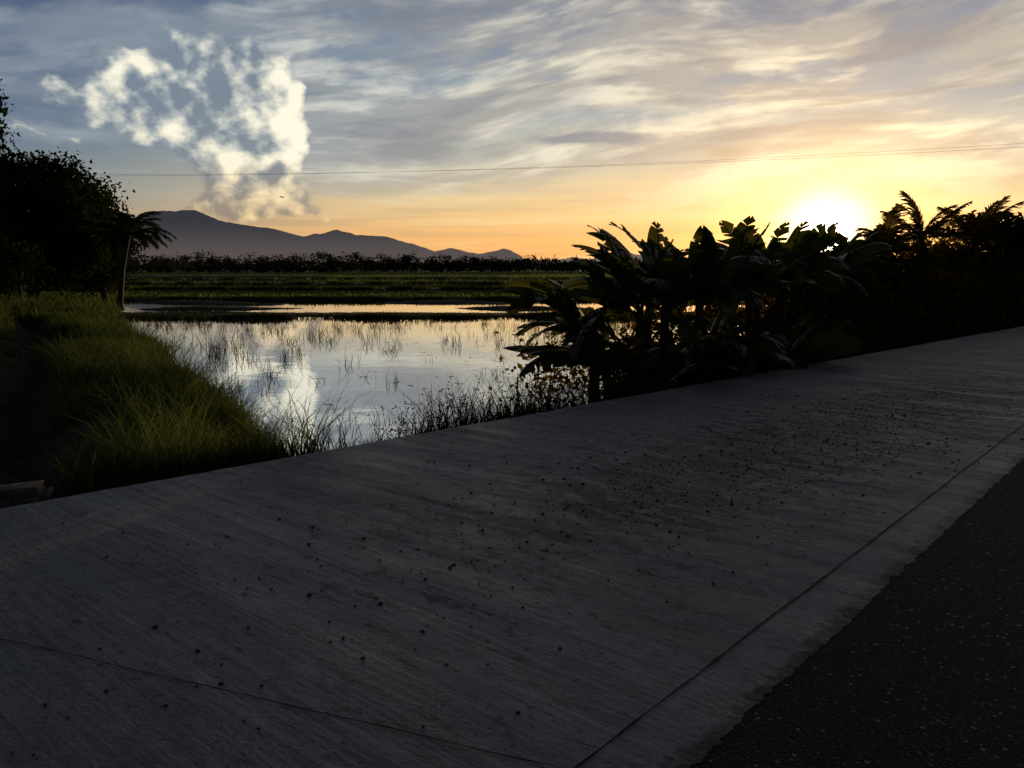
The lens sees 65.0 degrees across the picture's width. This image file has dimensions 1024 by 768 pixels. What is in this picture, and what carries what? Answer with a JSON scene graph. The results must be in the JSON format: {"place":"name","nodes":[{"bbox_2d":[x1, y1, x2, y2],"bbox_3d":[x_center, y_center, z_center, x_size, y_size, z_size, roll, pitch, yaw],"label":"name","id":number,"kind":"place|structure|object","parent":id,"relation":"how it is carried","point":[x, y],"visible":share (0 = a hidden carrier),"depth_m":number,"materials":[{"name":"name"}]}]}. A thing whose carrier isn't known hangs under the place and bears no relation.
{"place":"outdoors","nodes":[
{"label":"outdoors","id":0,"kind":"place"},
{"bbox_2d":[131,210,523,266],"bbox_3d":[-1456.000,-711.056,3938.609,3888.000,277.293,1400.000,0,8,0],"label":"mountain","id":1,"kind":"structure","parent":0,"point":[191,231],"depth_m":3718.22,"materials":[{"name":"grey stone"}]},
{"bbox_2d":[0,267,774,498],"bbox_3d":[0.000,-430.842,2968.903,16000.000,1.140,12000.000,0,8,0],"label":"ground","id":2,"kind":"structure","parent":0,"point":[22,387],"depth_m":15.84,"materials":[{"name":"soil"}]},
{"bbox_2d":[0,78,47,252],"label":"broadleaf tree","id":3,"kind":"object","parent":2,"relation":"on","point":[5,222],"visible":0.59,"depth_m":43.51,"materials":[{"name":"green plant"}]},
{"bbox_2d":[0,479,52,508],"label":"culvert headwall","id":4,"kind":"object","parent":2,"relation":"on","point":[24,486],"visible":0.3,"depth_m":5.74,"materials":[{"name":"concrete"}]},
{"bbox_2d":[0,147,123,302],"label":"broadleaf tree","id":5,"kind":"object","parent":2,"relation":"on","point":[59,201],"visible":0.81,"depth_m":45.99,"materials":[{"name":"green plant"}]},
{"bbox_2d":[16,258,124,297],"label":"broadleaf tree","id":6,"kind":"object","parent":2,"relation":"on","point":[38,293],"visible":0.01,"depth_m":57.30,"materials":[{"name":"green plant"}]},
{"bbox_2d":[30,175,148,302],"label":"broadleaf tree","id":7,"kind":"object","parent":2,"relation":"on","point":[104,284],"visible":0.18,"depth_m":50.82,"materials":[{"name":"green plant"}]},
{"bbox_2d":[76,210,176,310],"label":"coconut palm","id":8,"kind":"object","parent":2,"relation":"on","point":[125,221],"visible":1,"depth_m":43.35,"materials":[{"name":"green plant"}]},
{"bbox_2d":[0,292,391,497],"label":"bank grass","id":9,"kind":"structure","parent":2,"relation":"on","point":[118,350],"depth_m":10.43,"materials":[{"name":"green plant"}]},
{"bbox_2d":[0,337,737,507],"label":"shoulder grass","id":10,"kind":"structure","parent":2,"relation":"on","point":[522,410],"depth_m":8.53,"materials":[{"name":"green plant"}]},
{"bbox_2d":[119,249,646,272],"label":"distant trees","id":11,"kind":"object","parent":2,"relation":"on","point":[215,264],"visible":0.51,"depth_m":392.51,"materials":[{"name":"green plant"}]},
{"bbox_2d":[25,276,768,319],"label":"bund grass","id":12,"kind":"structure","parent":2,"relation":"on","point":[257,315],"depth_m":76.23,"materials":[{"name":"green plant"}]},
{"bbox_2d":[365,355,564,438],"bbox_3d":[-0.457,0.313,9.455,2.950,1.116,0.792,-8,11,-42],"label":"roadside weed","id":13,"kind":"object","parent":2,"relation":"on","point":[415,423],"visible":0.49,"depth_m":8.98,"materials":[{"name":"green plant"}]},
{"bbox_2d":[498,259,638,401],"bbox_3d":[0.762,-0.380,12.237,2.036,3.033,2.595,3,9,18],"label":"banana plant","id":14,"kind":"object","parent":2,"relation":"on","point":[524,288],"visible":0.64,"depth_m":12.12,"materials":[{"name":"green plant"}]},
{"bbox_2d":[503,287,676,395],"bbox_3d":[0.898,-0.201,11.701,1.823,2.428,2.572,-6,10,-35],"label":"banana plant","id":15,"kind":"object","parent":2,"relation":"on","point":[593,353],"visible":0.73,"depth_m":11.61,"materials":[{"name":"green plant"}]},
{"bbox_2d":[554,231,673,395],"bbox_3d":[1.659,-0.781,11.968,1.564,2.993,2.337,-5,10,-32],"label":"banana plant","id":16,"kind":"object","parent":2,"relation":"on","point":[624,271],"visible":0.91,"depth_m":12.02,"materials":[{"name":"green plant"}]},
{"bbox_2d":[570,225,683,357],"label":"banana plant","id":17,"kind":"object","parent":2,"relation":"on","point":[618,244],"visible":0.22,"depth_m":13.18,"materials":[{"name":"green plant"}]},
{"bbox_2d":[591,338,738,399],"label":"banana plant","id":18,"kind":"object","parent":2,"relation":"on","point":[646,371],"visible":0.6,"depth_m":11.33,"materials":[{"name":"green plant"}]},
{"bbox_2d":[608,221,729,378],"bbox_3d":[2.120,-1.045,12.345,1.769,2.931,2.366,7,11,41],"label":"banana plant","id":19,"kind":"object","parent":2,"relation":"on","point":[676,270],"visible":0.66,"depth_m":12.22,"materials":[{"name":"green plant"}]},
{"bbox_2d":[632,225,764,370],"bbox_3d":[3.103,-1.162,12.857,2.140,2.646,1.740,6,10,34],"label":"banana plant","id":20,"kind":"object","parent":2,"relation":"on","point":[709,265],"visible":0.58,"depth_m":12.25,"materials":[{"name":"green plant"}]},
{"bbox_2d":[663,228,766,343],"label":"banana plant","id":21,"kind":"object","parent":2,"relation":"on","point":[672,246],"visible":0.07,"depth_m":13.76,"materials":[{"name":"green plant"}]},
{"bbox_2d":[642,291,790,393],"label":"banana plant","id":22,"kind":"object","parent":2,"relation":"on","point":[717,346],"visible":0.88,"depth_m":11.99,"materials":[{"name":"green plant"}]},
{"bbox_2d":[674,215,798,367],"bbox_3d":[3.670,-1.314,13.331,2.063,2.823,2.279,1,8,9],"label":"banana plant","id":23,"kind":"object","parent":2,"relation":"on","point":[742,233],"visible":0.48,"depth_m":12.91,"materials":[{"name":"green plant"}]},
{"bbox_2d":[679,312,807,376],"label":"banana plant","id":24,"kind":"object","parent":2,"relation":"on","point":[758,333],"visible":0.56,"depth_m":12.51,"materials":[{"name":"green plant"}]},
{"bbox_2d":[682,242,818,333],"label":"banana plant","id":25,"kind":"object","parent":2,"relation":"on","point":[774,272],"visible":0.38,"depth_m":13.72,"materials":[{"name":"green plant"}]},
{"bbox_2d":[483,225,1023,406],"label":"roadside shrubs","id":26,"kind":"object","parent":2,"relation":"on","point":[950,290],"visible":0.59,"depth_m":20.77,"materials":[{"name":"green plant"}]},
{"bbox_2d":[719,220,826,317],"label":"banana plant","id":27,"kind":"object","parent":2,"relation":"on","point":[773,246],"visible":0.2,"depth_m":15.35,"materials":[{"name":"green plant"}]},
{"bbox_2d":[717,221,846,355],"bbox_3d":[5.025,-1.478,14.972,2.490,3.003,2.397,0,8,0],"label":"banana plant","id":28,"kind":"object","parent":2,"relation":"on","point":[797,244],"visible":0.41,"depth_m":14.65,"materials":[{"name":"green plant"}]},
{"bbox_2d":[740,314,845,362],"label":"banana plant","id":29,"kind":"object","parent":2,"relation":"on","point":[832,328],"visible":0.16,"depth_m":14.77,"materials":[{"name":"green plant"}]},
{"bbox_2d":[741,321,863,369],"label":"banana plant","id":30,"kind":"object","parent":2,"relation":"on","point":[824,346],"visible":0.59,"depth_m":13.17,"materials":[{"name":"green plant"}]},
{"bbox_2d":[770,222,868,334],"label":"banana plant","id":31,"kind":"object","parent":2,"relation":"on","point":[818,262],"visible":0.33,"depth_m":16.32,"materials":[{"name":"green plant"}]},
{"bbox_2d":[633,316,1023,395],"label":"verge grass","id":32,"kind":"structure","parent":2,"relation":"on","point":[942,334],"depth_m":17.15,"materials":[{"name":"green plant"}]},
{"bbox_2d":[775,243,891,332],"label":"banana plant","id":33,"kind":"object","parent":2,"relation":"on","point":[851,258],"visible":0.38,"depth_m":17.21,"materials":[{"name":"green plant"}]},
{"bbox_2d":[789,320,877,352],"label":"banana plant","id":34,"kind":"object","parent":2,"relation":"on","point":[846,329],"visible":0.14,"depth_m":16.12,"materials":[{"name":"green plant"}]},
{"bbox_2d":[813,231,888,316],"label":"banana plant","id":35,"kind":"object","parent":2,"relation":"on","point":[843,244],"visible":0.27,"depth_m":18.64,"materials":[{"name":"green plant"}]},
{"bbox_2d":[829,224,908,323],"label":"banana plant","id":36,"kind":"object","parent":2,"relation":"on","point":[879,238],"visible":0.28,"depth_m":19.85,"materials":[{"name":"green plant"}]},
{"bbox_2d":[855,203,936,292],"bbox_3d":[10.032,-2.761,21.992,2.677,4.115,2.495,0,8,0],"label":"coconut palm","id":37,"kind":"object","parent":2,"relation":"on","point":[891,220],"visible":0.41,"depth_m":21.29,"materials":[{"name":"green plant"}]},
{"bbox_2d":[880,190,975,279],"bbox_3d":[11.749,-3.187,23.032,2.386,4.657,2.854,0,8,0],"label":"coconut palm","id":38,"kind":"object","parent":2,"relation":"on","point":[936,226],"visible":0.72,"depth_m":22.64,"materials":[{"name":"green plant"}]},
{"bbox_2d":[924,195,1023,272],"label":"coconut palm","id":39,"kind":"object","parent":2,"relation":"on","point":[973,225],"visible":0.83,"depth_m":24.25,"materials":[{"name":"green plant"}]},
{"bbox_2d":[943,207,1023,302],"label":"tree","id":40,"kind":"object","parent":2,"relation":"on","point":[1016,222],"visible":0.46,"depth_m":26.14,"materials":[{"name":"green plant"}]},
{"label":"utility pole","id":41,"kind":"object","parent":2,"relation":"on","visible":0},
{"bbox_2d":[87,143,1021,175],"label":"power line","id":42,"kind":"object","parent":41,"relation":"attached to","point":[508,168],"visible":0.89,"depth_m":52.25,"materials":[{"name":"grey metal"}]},
{"bbox_2d":[123,301,770,453],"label":"pond water","id":43,"kind":"structure","parent":0,"point":[408,363],"depth_m":22.57,"materials":[{"name":"grey liquid"}]},
{"bbox_2d":[194,321,628,425],"bbox_3d":[-2.969,-1.083,25.049,22.098,0.001,25.953,0,8,0],"label":"floating debris","id":44,"kind":"object","parent":43,"relation":"on","point":[395,382],"visible":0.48,"depth_m":18.83,"materials":[{"name":"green plant"}]},
{"bbox_2d":[119,309,737,447],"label":"pond reeds","id":45,"kind":"object","parent":43,"relation":"on","point":[218,350],"visible":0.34,"depth_m":27.14,"materials":[{"name":"green plant"}]},
{"bbox_2d":[10,272,903,315],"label":"rice field","id":46,"kind":"structure","parent":0,"point":[288,293],"depth_m":75.60,"materials":[{"name":"green plant"}]},
{"bbox_2d":[0,326,1023,767],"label":"concrete road","id":47,"kind":"structure","parent":0,"point":[694,668],"depth_m":4.18,"materials":[{"name":"grey concrete"}]},
{"bbox_2d":[10,354,1023,766],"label":"dirt clods","id":48,"kind":"object","parent":47,"relation":"on","point":[654,496],"visible":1,"depth_m":6.23,"materials":[{"name":"soil"}]},
{"bbox_2d":[0,0,1023,259],"label":"sky","id":49,"kind":"structure","parent":0,"point":[226,93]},
{"bbox_2d":[532,253,777,262],"bbox_3d":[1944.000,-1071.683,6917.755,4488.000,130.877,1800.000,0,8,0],"label":"mountain","id":50,"kind":"structure","parent":0,"point":[633,255],"depth_m":6833.82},
{"bbox_2d":[690,458,1023,767],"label":"asphalt road","id":51,"kind":"structure","parent":0,"point":[918,662],"depth_m":3.16,"materials":[{"name":"black asphalt"}]}
]}

